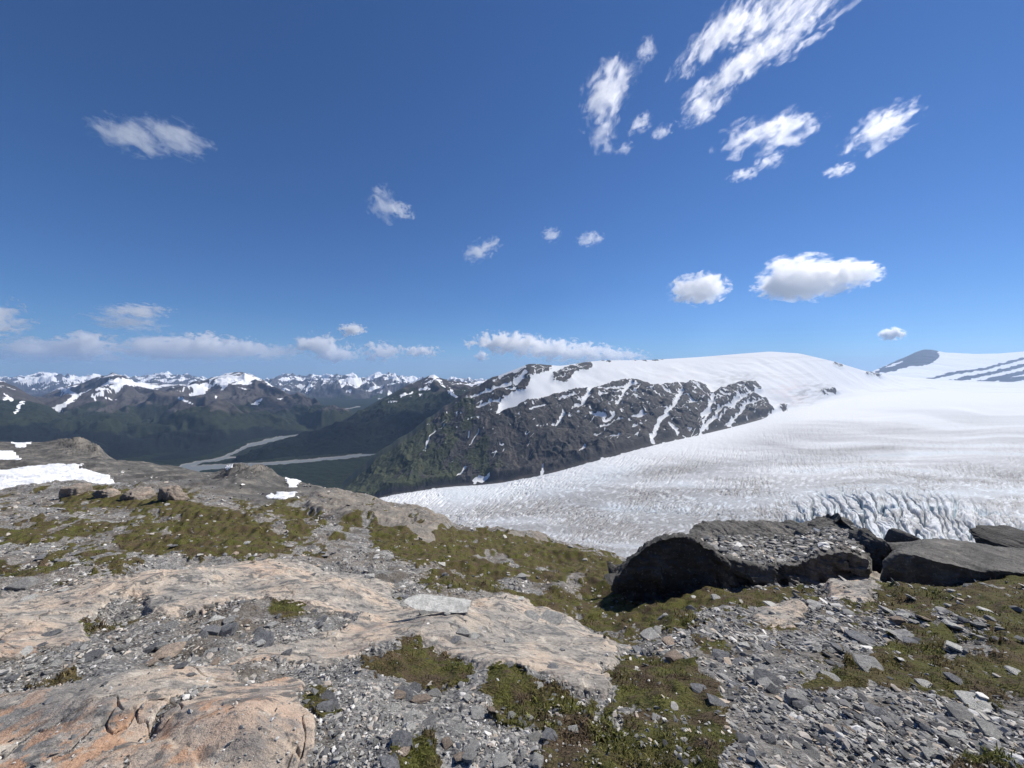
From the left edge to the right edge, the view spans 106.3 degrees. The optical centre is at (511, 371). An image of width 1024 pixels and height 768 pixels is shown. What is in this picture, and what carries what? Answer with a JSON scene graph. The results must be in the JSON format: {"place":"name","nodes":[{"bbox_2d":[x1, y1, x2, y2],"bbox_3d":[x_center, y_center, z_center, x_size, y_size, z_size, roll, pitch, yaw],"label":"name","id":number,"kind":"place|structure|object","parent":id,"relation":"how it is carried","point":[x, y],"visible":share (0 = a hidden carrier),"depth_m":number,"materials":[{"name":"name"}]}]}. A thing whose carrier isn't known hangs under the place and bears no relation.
{"place":"outdoors","nodes":[
{"label":"outdoors","id":0,"kind":"place"},
{"bbox_2d":[0,381,109,455],"bbox_3d":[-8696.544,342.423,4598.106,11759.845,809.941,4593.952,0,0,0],"label":"hill","id":1,"kind":"structure","parent":0,"point":[25,417],"depth_m":3484.25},
{"bbox_2d":[33,372,353,459],"bbox_3d":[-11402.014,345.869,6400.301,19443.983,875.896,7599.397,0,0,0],"label":"mountain","id":2,"kind":"structure","parent":0,"point":[121,416],"depth_m":4609.10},
{"bbox_2d":[31,395,379,487],"bbox_3d":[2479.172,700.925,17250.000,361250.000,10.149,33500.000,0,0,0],"label":"valley floor","id":3,"kind":"structure","parent":0,"point":[332,470],"depth_m":3013.10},
{"bbox_2d":[0,371,487,398],"bbox_3d":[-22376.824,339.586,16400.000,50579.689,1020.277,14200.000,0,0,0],"label":"mountain range","id":4,"kind":"structure","parent":0,"point":[378,385],"depth_m":12957.02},
{"bbox_2d":[236,375,484,462],"bbox_3d":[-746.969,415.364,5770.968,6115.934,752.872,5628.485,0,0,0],"label":"hill","id":5,"kind":"structure","parent":0,"point":[378,426],"depth_m":3901.18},
{"bbox_2d":[0,437,1023,767],"bbox_3d":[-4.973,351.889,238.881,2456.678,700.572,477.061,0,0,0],"label":"ground","id":6,"kind":"structure","parent":0,"point":[90,455],"depth_m":5.45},
{"bbox_2d":[0,450,20,459],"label":"snow patch","id":7,"kind":"object","parent":6,"relation":"on","point":[7,455],"visible":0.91,"depth_m":98.36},
{"bbox_2d":[4,577,39,590],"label":"stone","id":8,"kind":"object","parent":6,"relation":"on","point":[25,583],"visible":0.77,"depth_m":5.93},
{"bbox_2d":[19,645,32,655],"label":"stone","id":9,"kind":"object","parent":6,"relation":"on","point":[26,650],"visible":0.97,"depth_m":2.76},
{"bbox_2d":[45,659,62,666],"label":"stone","id":10,"kind":"object","parent":6,"relation":"on","point":[56,662],"visible":1,"depth_m":2.56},
{"bbox_2d":[0,463,114,489],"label":"snow patch","id":11,"kind":"object","parent":6,"relation":"on","point":[37,474],"visible":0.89,"depth_m":53.69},
{"bbox_2d":[64,641,79,651],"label":"stone","id":12,"kind":"object","parent":6,"relation":"on","point":[73,646],"visible":0.91,"depth_m":2.82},
{"bbox_2d":[58,483,92,497],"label":"boulder","id":13,"kind":"object","parent":6,"relation":"on","point":[76,489],"visible":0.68,"depth_m":30.83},
{"bbox_2d":[83,649,104,658],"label":"stone","id":14,"kind":"object","parent":6,"relation":"on","point":[97,653],"visible":0.79,"depth_m":2.75,"materials":[{"name":"stone"}]},
{"bbox_2d":[92,488,120,498],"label":"boulder","id":15,"kind":"object","parent":6,"relation":"on","point":[107,492],"visible":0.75,"depth_m":28.61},
{"bbox_2d":[113,645,128,651],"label":"stone","id":16,"kind":"object","parent":6,"relation":"on","point":[118,648],"visible":0.99,"depth_m":2.93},
{"bbox_2d":[0,665,242,767],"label":"bedrock outcrop","id":17,"kind":"object","parent":6,"relation":"on","point":[42,719],"visible":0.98,"depth_m":1.88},
{"bbox_2d":[172,661,188,668],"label":"stone","id":18,"kind":"object","parent":17,"relation":"on","point":[182,665],"visible":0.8,"depth_m":2.38,"materials":[{"name":"stone"}]},
{"bbox_2d":[119,486,155,500],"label":"boulder","id":19,"kind":"object","parent":6,"relation":"on","point":[141,493],"visible":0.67,"depth_m":27.79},
{"bbox_2d":[143,642,157,652],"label":"stone","id":20,"kind":"object","parent":6,"relation":"on","point":[150,648],"visible":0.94,"depth_m":2.96,"materials":[{"name":"stone"}]},
{"bbox_2d":[152,641,185,659],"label":"stone","id":21,"kind":"object","parent":6,"relation":"on","point":[172,650],"visible":0.93,"depth_m":2.94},
{"bbox_2d":[163,620,178,627],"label":"stone","id":22,"kind":"object","parent":6,"relation":"on","point":[173,624],"visible":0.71,"depth_m":3.33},
{"bbox_2d":[157,485,189,500],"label":"boulder","id":23,"kind":"object","parent":6,"relation":"on","point":[171,492],"visible":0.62,"depth_m":24.18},
{"bbox_2d":[0,558,399,658],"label":"bedrock outcrop","id":24,"kind":"object","parent":6,"relation":"on","point":[329,591],"visible":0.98,"depth_m":4.62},
{"bbox_2d":[19,594,39,600],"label":"stone","id":25,"kind":"object","parent":24,"relation":"on","point":[32,596],"visible":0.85,"depth_m":4.32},
{"bbox_2d":[41,629,62,636],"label":"stone","id":26,"kind":"object","parent":24,"relation":"on","point":[52,633],"visible":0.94,"depth_m":3.28,"materials":[{"name":"stone"}]},
{"bbox_2d":[202,625,220,635],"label":"stone","id":27,"kind":"object","parent":6,"relation":"on","point":[214,630],"visible":0.81,"depth_m":3.39,"materials":[{"name":"stone"}]},
{"bbox_2d":[128,677,316,767],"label":"bedrock outcrop","id":28,"kind":"object","parent":6,"relation":"on","point":[202,744],"visible":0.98,"depth_m":1.71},
{"bbox_2d":[218,622,238,636],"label":"stone","id":29,"kind":"object","parent":6,"relation":"on","point":[230,629],"visible":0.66,"depth_m":3.43,"materials":[{"name":"stone"}]},
{"bbox_2d":[223,614,235,624],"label":"stone","id":30,"kind":"object","parent":6,"relation":"on","point":[230,619],"visible":0.95,"depth_m":3.60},
{"bbox_2d":[250,630,274,647],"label":"stone","id":31,"kind":"object","parent":6,"relation":"on","point":[267,637],"visible":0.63,"depth_m":3.21,"materials":[{"name":"stone"}]},
{"bbox_2d":[266,491,297,498],"bbox_3d":[-22.387,11.998,36.813,2.658,1.493,6.784,0,0,-21],"label":"snow patch","id":32,"kind":"object","parent":6,"relation":"on","point":[282,494],"visible":0.95,"depth_m":37.79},
{"bbox_2d":[285,477,300,486],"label":"snow patch","id":33,"kind":"object","parent":6,"relation":"on","point":[293,482],"visible":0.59,"depth_m":52.17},
{"bbox_2d":[316,700,332,711],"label":"stone","id":34,"kind":"object","parent":6,"relation":"on","point":[325,706],"visible":0.97,"depth_m":1.99,"materials":[{"name":"stone"}]},
{"bbox_2d":[319,624,334,631],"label":"stone","id":35,"kind":"object","parent":6,"relation":"on","point":[325,627],"visible":0.61,"depth_m":3.65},
{"bbox_2d":[320,689,334,699],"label":"stone","id":36,"kind":"object","parent":6,"relation":"on","point":[328,694],"visible":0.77,"depth_m":2.08,"materials":[{"name":"stone"}]},
{"bbox_2d":[303,488,451,542],"bbox_3d":[-12.547,16.909,39.873,15.405,18.617,48.596,0,0,-20],"label":"bedrock outcrop","id":37,"kind":"object","parent":6,"relation":"on","point":[397,515],"visible":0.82,"depth_m":26.93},
{"bbox_2d":[379,754,399,767],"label":"stone","id":38,"kind":"object","parent":6,"relation":"on","point":[388,761],"visible":1,"depth_m":1.58,"materials":[{"name":"stone"}]},
{"bbox_2d":[394,689,405,699],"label":"stone","id":39,"kind":"object","parent":6,"relation":"on","point":[402,694],"visible":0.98,"depth_m":2.21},
{"bbox_2d":[391,730,412,748],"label":"stone","id":40,"kind":"object","parent":6,"relation":"on","point":[403,738],"visible":0.91,"depth_m":1.71,"materials":[{"name":"stone"}]},
{"bbox_2d":[397,686,412,701],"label":"stone","id":41,"kind":"object","parent":6,"relation":"on","point":[409,693],"visible":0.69,"depth_m":2.25,"materials":[{"name":"stone"}]},
{"bbox_2d":[403,712,412,722],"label":"stone","id":42,"kind":"object","parent":6,"relation":"on","point":[407,717],"visible":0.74,"depth_m":1.99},
{"bbox_2d":[408,682,420,692],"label":"stone","id":43,"kind":"object","parent":6,"relation":"on","point":[415,686],"visible":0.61,"depth_m":2.36,"materials":[{"name":"stone"}]},
{"bbox_2d":[410,693,432,703],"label":"stone","id":44,"kind":"object","parent":6,"relation":"on","point":[422,698],"visible":1,"depth_m":2.23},
{"bbox_2d":[229,594,621,697],"bbox_3d":[-0.060,3.381,4.967,2.812,2.806,5.436,0,0,14],"label":"bedrock outcrop","id":45,"kind":"object","parent":6,"relation":"on","point":[574,639],"visible":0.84,"depth_m":3.46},
{"bbox_2d":[404,594,470,612],"bbox_3d":[-0.789,2.426,4.027,0.703,0.028,0.256,2,2,6],"label":"rock slab","id":46,"kind":"object","parent":45,"relation":"on","point":[427,602],"visible":1,"depth_m":4.03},
{"bbox_2d":[456,627,469,636],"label":"stone","id":47,"kind":"object","parent":45,"relation":"on","point":[463,631],"visible":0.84,"depth_m":3.51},
{"bbox_2d":[524,610,539,621],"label":"stone","id":48,"kind":"object","parent":45,"relation":"on","point":[532,615],"visible":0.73,"depth_m":6.00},
{"bbox_2d":[540,610,562,624],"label":"stone","id":49,"kind":"object","parent":45,"relation":"on","point":[552,617],"visible":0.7,"depth_m":6.34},
{"bbox_2d":[422,714,436,728],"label":"stone","id":50,"kind":"object","parent":6,"relation":"on","point":[431,720],"visible":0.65,"depth_m":1.93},
{"bbox_2d":[427,688,440,698],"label":"stone","id":51,"kind":"object","parent":6,"relation":"on","point":[434,692],"visible":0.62,"depth_m":2.32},
{"bbox_2d":[441,736,452,749],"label":"stone","id":52,"kind":"object","parent":6,"relation":"on","point":[446,743],"visible":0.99,"depth_m":1.72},
{"bbox_2d":[453,752,463,761],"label":"stone","id":53,"kind":"object","parent":6,"relation":"on","point":[458,756],"visible":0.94,"depth_m":1.64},
{"bbox_2d":[452,723,465,732],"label":"stone","id":54,"kind":"object","parent":6,"relation":"on","point":[460,727],"visible":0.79,"depth_m":1.85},
{"bbox_2d":[462,747,476,762],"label":"stone","id":55,"kind":"object","parent":6,"relation":"on","point":[469,755],"visible":1,"depth_m":1.64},
{"bbox_2d":[463,741,480,751],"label":"stone","id":56,"kind":"object","parent":6,"relation":"on","point":[475,745],"visible":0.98,"depth_m":1.69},
{"bbox_2d":[470,706,485,719],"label":"stone","id":57,"kind":"object","parent":6,"relation":"on","point":[476,712],"visible":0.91,"depth_m":2.10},
{"bbox_2d":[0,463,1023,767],"bbox_3d":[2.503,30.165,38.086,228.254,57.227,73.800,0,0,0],"label":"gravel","id":58,"kind":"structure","parent":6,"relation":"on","point":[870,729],"depth_m":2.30,"materials":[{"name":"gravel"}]},
{"bbox_2d":[492,752,508,767],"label":"stone","id":59,"kind":"object","parent":58,"relation":"on","point":[499,759],"visible":1,"depth_m":1.64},
{"bbox_2d":[784,688,809,705],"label":"stone","id":60,"kind":"object","parent":58,"relation":"on","point":[790,694],"visible":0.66,"depth_m":2.28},
{"bbox_2d":[0,507,1023,767],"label":"moss","id":61,"kind":"object","parent":6,"relation":"on","point":[972,761],"visible":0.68,"depth_m":2.41,"materials":[{"name":"green plant"}]},
{"bbox_2d":[489,526,547,540],"bbox_3d":[0.542,13.298,30.834,4.038,5.383,11.158,0,0,-10],"label":"bedrock outcrop","id":62,"kind":"object","parent":6,"relation":"on","point":[539,535],"visible":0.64,"depth_m":28.00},
{"bbox_2d":[527,732,541,743],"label":"stone","id":63,"kind":"object","parent":6,"relation":"on","point":[534,736],"visible":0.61,"depth_m":1.85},
{"bbox_2d":[532,752,543,767],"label":"stone","id":64,"kind":"object","parent":6,"relation":"on","point":[537,760],"visible":0.98,"depth_m":1.63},
{"bbox_2d":[542,727,557,741],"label":"stone","id":65,"kind":"object","parent":6,"relation":"on","point":[547,733],"visible":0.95,"depth_m":1.84,"materials":[{"name":"stone"}]},
{"bbox_2d":[604,573,617,585],"bbox_3d":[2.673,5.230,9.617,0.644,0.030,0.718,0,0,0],"label":"boulder","id":66,"kind":"object","parent":6,"relation":"on","point":[609,578],"visible":0.34,"depth_m":9.75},
{"bbox_2d":[639,627,658,639],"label":"stone","id":67,"kind":"object","parent":6,"relation":"on","point":[649,633],"visible":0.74,"depth_m":4.83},
{"bbox_2d":[661,636,674,644],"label":"stone","id":68,"kind":"object","parent":6,"relation":"on","point":[668,640],"visible":0.76,"depth_m":4.08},
{"bbox_2d":[607,532,739,602],"bbox_3d":[4.330,4.935,10.089,3.916,1.953,2.070,0,0,0],"label":"boulder","id":69,"kind":"object","parent":6,"relation":"on","point":[665,566],"visible":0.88,"depth_m":9.22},
{"bbox_2d":[664,649,683,662],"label":"stone","id":70,"kind":"object","parent":6,"relation":"on","point":[672,655],"visible":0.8,"depth_m":3.34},
{"bbox_2d":[690,683,706,692],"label":"stone","id":71,"kind":"object","parent":6,"relation":"on","point":[696,687],"visible":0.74,"depth_m":2.46,"materials":[{"name":"stone"}]},
{"bbox_2d":[706,693,726,706],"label":"stone","id":72,"kind":"object","parent":6,"relation":"on","point":[712,699],"visible":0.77,"depth_m":2.29,"materials":[{"name":"stone"}]},
{"bbox_2d":[712,649,728,658],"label":"stone","id":73,"kind":"object","parent":6,"relation":"on","point":[716,653],"visible":0.71,"depth_m":3.33,"materials":[{"name":"stone"}]},
{"bbox_2d":[731,656,745,664],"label":"stone","id":74,"kind":"object","parent":6,"relation":"on","point":[737,660],"visible":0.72,"depth_m":3.24,"materials":[{"name":"stone"}]},
{"bbox_2d":[756,677,774,684],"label":"stone","id":75,"kind":"object","parent":6,"relation":"on","point":[765,681],"visible":0.45,"depth_m":2.67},
{"bbox_2d":[753,667,783,685],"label":"stone","id":76,"kind":"object","parent":6,"relation":"on","point":[771,676],"visible":0.59,"depth_m":2.72,"materials":[{"name":"stone"}]},
{"bbox_2d":[761,733,775,744],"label":"stone","id":77,"kind":"object","parent":6,"relation":"on","point":[770,739],"visible":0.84,"depth_m":1.89,"materials":[{"name":"stone"}]},
{"bbox_2d":[766,683,780,693],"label":"stone","id":78,"kind":"object","parent":6,"relation":"on","point":[771,688],"visible":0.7,"depth_m":2.38,"materials":[{"name":"stone"}]},
{"bbox_2d":[749,599,807,629],"bbox_3d":[3.923,3.635,5.663,0.714,0.789,2.161,0,0,39],"label":"bedrock outcrop","id":79,"kind":"object","parent":6,"relation":"on","point":[796,608],"visible":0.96,"depth_m":5.35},
{"bbox_2d":[689,513,871,589],"bbox_3d":[8.125,5.038,11.666,7.338,1.293,5.272,0,0,0],"label":"rock ledge","id":80,"kind":"object","parent":6,"relation":"on","point":[817,568],"visible":0.59,"depth_m":9.70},
{"bbox_2d":[701,524,864,564],"bbox_3d":[8.240,5.044,11.377,6.724,1.240,3.408,0,0,0],"label":"rubble","id":81,"kind":"object","parent":80,"relation":"on","point":[825,545],"visible":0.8,"depth_m":11.02,"materials":[{"name":"stone"}]},
{"bbox_2d":[792,700,809,710],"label":"stone","id":82,"kind":"object","parent":6,"relation":"on","point":[799,704],"visible":0.62,"depth_m":2.22,"materials":[{"name":"stone"}]},
{"bbox_2d":[802,706,817,716],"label":"stone","id":83,"kind":"object","parent":6,"relation":"on","point":[807,710],"visible":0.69,"depth_m":2.14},
{"bbox_2d":[803,749,820,759],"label":"stone","id":84,"kind":"object","parent":6,"relation":"on","point":[814,755],"visible":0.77,"depth_m":1.81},
{"bbox_2d":[807,599,823,607],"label":"stone","id":85,"kind":"object","parent":6,"relation":"on","point":[811,602],"visible":0.8,"depth_m":5.65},
{"bbox_2d":[819,670,840,681],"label":"stone","id":86,"kind":"object","parent":6,"relation":"on","point":[833,676],"visible":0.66,"depth_m":2.71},
{"bbox_2d":[830,642,851,654],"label":"stone","id":87,"kind":"object","parent":6,"relation":"on","point":[837,647],"visible":0.72,"depth_m":3.42,"materials":[{"name":"stone"}]},
{"bbox_2d":[824,571,881,601],"bbox_3d":[8.133,4.909,9.028,1.054,2.817,8.732,0,0,43],"label":"bedrock outcrop","id":88,"kind":"object","parent":6,"relation":"on","point":[860,586],"visible":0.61,"depth_m":7.32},
{"bbox_2d":[844,630,874,643],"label":"stone","id":89,"kind":"object","parent":6,"relation":"on","point":[855,635],"visible":0.82,"depth_m":4.08,"materials":[{"name":"stone"}]},
{"bbox_2d":[852,654,883,671],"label":"stone","id":90,"kind":"object","parent":6,"relation":"on","point":[864,662],"visible":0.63,"depth_m":3.09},
{"bbox_2d":[848,527,892,573],"bbox_3d":[10.178,5.294,10.769,1.071,1.674,1.230,0,0,0],"label":"boulder","id":91,"kind":"object","parent":6,"relation":"on","point":[879,550],"visible":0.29,"depth_m":10.42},
{"bbox_2d":[864,702,886,716],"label":"stone","id":92,"kind":"object","parent":6,"relation":"on","point":[869,708],"visible":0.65,"depth_m":2.13,"materials":[{"name":"stone"}]},
{"bbox_2d":[870,742,884,752],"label":"stone","id":93,"kind":"object","parent":6,"relation":"on","point":[875,748],"visible":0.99,"depth_m":1.83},
{"bbox_2d":[873,708,886,717],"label":"stone","id":94,"kind":"object","parent":6,"relation":"on","point":[878,712],"visible":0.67,"depth_m":2.10,"materials":[{"name":"stone"}]},
{"bbox_2d":[886,713,903,725],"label":"stone","id":95,"kind":"object","parent":6,"relation":"on","point":[895,718],"visible":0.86,"depth_m":2.04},
{"bbox_2d":[888,616,905,623],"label":"stone","id":96,"kind":"object","parent":6,"relation":"on","point":[897,619],"visible":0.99,"depth_m":4.56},
{"bbox_2d":[884,528,920,541],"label":"boulder","id":97,"kind":"object","parent":6,"relation":"on","point":[895,535],"visible":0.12,"depth_m":11.50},
{"bbox_2d":[892,629,913,640],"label":"stone","id":98,"kind":"object","parent":6,"relation":"on","point":[903,632],"visible":0.67,"depth_m":4.17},
{"bbox_2d":[902,635,919,643],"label":"stone","id":99,"kind":"object","parent":6,"relation":"on","point":[907,639],"visible":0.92,"depth_m":3.73,"materials":[{"name":"stone"}]},
{"bbox_2d":[914,678,931,686],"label":"stone","id":100,"kind":"object","parent":6,"relation":"on","point":[921,682],"visible":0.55,"depth_m":2.71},
{"bbox_2d":[919,723,932,734],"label":"stone","id":101,"kind":"object","parent":6,"relation":"on","point":[924,727],"visible":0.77,"depth_m":1.95,"materials":[{"name":"stone"}]},
{"bbox_2d":[919,746,942,761],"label":"stone","id":102,"kind":"object","parent":6,"relation":"on","point":[927,752],"visible":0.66,"depth_m":1.72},
{"bbox_2d":[937,735,960,748],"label":"stone","id":103,"kind":"object","parent":6,"relation":"on","point":[946,741],"visible":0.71,"depth_m":1.83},
{"bbox_2d":[881,538,1023,586],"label":"rock slab","id":104,"kind":"object","parent":6,"relation":"on","point":[944,563],"visible":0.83,"depth_m":8.65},
{"bbox_2d":[942,672,962,684],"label":"stone","id":105,"kind":"object","parent":6,"relation":"on","point":[953,678],"visible":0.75,"depth_m":2.78,"materials":[{"name":"stone"}]},
{"bbox_2d":[946,640,962,652],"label":"stone","id":106,"kind":"object","parent":6,"relation":"on","point":[954,646],"visible":0.78,"depth_m":3.53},
{"bbox_2d":[942,619,966,629],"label":"stone","id":107,"kind":"object","parent":6,"relation":"on","point":[950,624],"visible":0.9,"depth_m":4.34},
{"bbox_2d":[946,730,967,739],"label":"stone","id":108,"kind":"object","parent":6,"relation":"on","point":[953,733],"visible":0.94,"depth_m":1.89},
{"bbox_2d":[945,701,974,722],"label":"stone","id":109,"kind":"object","parent":6,"relation":"on","point":[959,712],"visible":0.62,"depth_m":2.09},
{"bbox_2d":[954,690,993,711],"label":"stone","id":110,"kind":"object","parent":6,"relation":"on","point":[976,702],"visible":0.84,"depth_m":2.38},
{"bbox_2d":[970,621,986,627],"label":"stone","id":111,"kind":"object","parent":6,"relation":"on","point":[978,624],"visible":1,"depth_m":4.28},
{"bbox_2d":[972,717,1004,741],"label":"stone","id":112,"kind":"object","parent":6,"relation":"on","point":[987,729],"visible":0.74,"depth_m":1.90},
{"bbox_2d":[968,525,1023,547],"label":"boulder","id":113,"kind":"object","parent":6,"relation":"on","point":[1003,536],"visible":0.73,"depth_m":12.80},
{"bbox_2d":[1004,665,1020,674],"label":"stone","id":114,"kind":"object","parent":6,"relation":"on","point":[1013,671],"visible":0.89,"depth_m":3.06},
{"bbox_2d":[0,0,1023,379],"label":"sky","id":115,"kind":"structure","parent":0,"point":[445,189],"materials":[{"name":"blue"}]},
{"bbox_2d":[339,352,1023,497],"bbox_3d":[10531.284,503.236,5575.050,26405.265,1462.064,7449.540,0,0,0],"label":"mountain","id":116,"kind":"structure","parent":0,"point":[528,420],"depth_m":2556.28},
{"bbox_2d":[380,393,1023,557],"bbox_3d":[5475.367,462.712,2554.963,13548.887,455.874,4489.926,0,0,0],"label":"glacier","id":117,"kind":"object","parent":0,"point":[935,465],"visible":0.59,"depth_m":1380.04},
{"bbox_2d":[872,350,1023,381],"bbox_3d":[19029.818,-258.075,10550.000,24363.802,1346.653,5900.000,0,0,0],"label":"mountain","id":118,"kind":"structure","parent":0,"point":[1000,367],"depth_m":9055.21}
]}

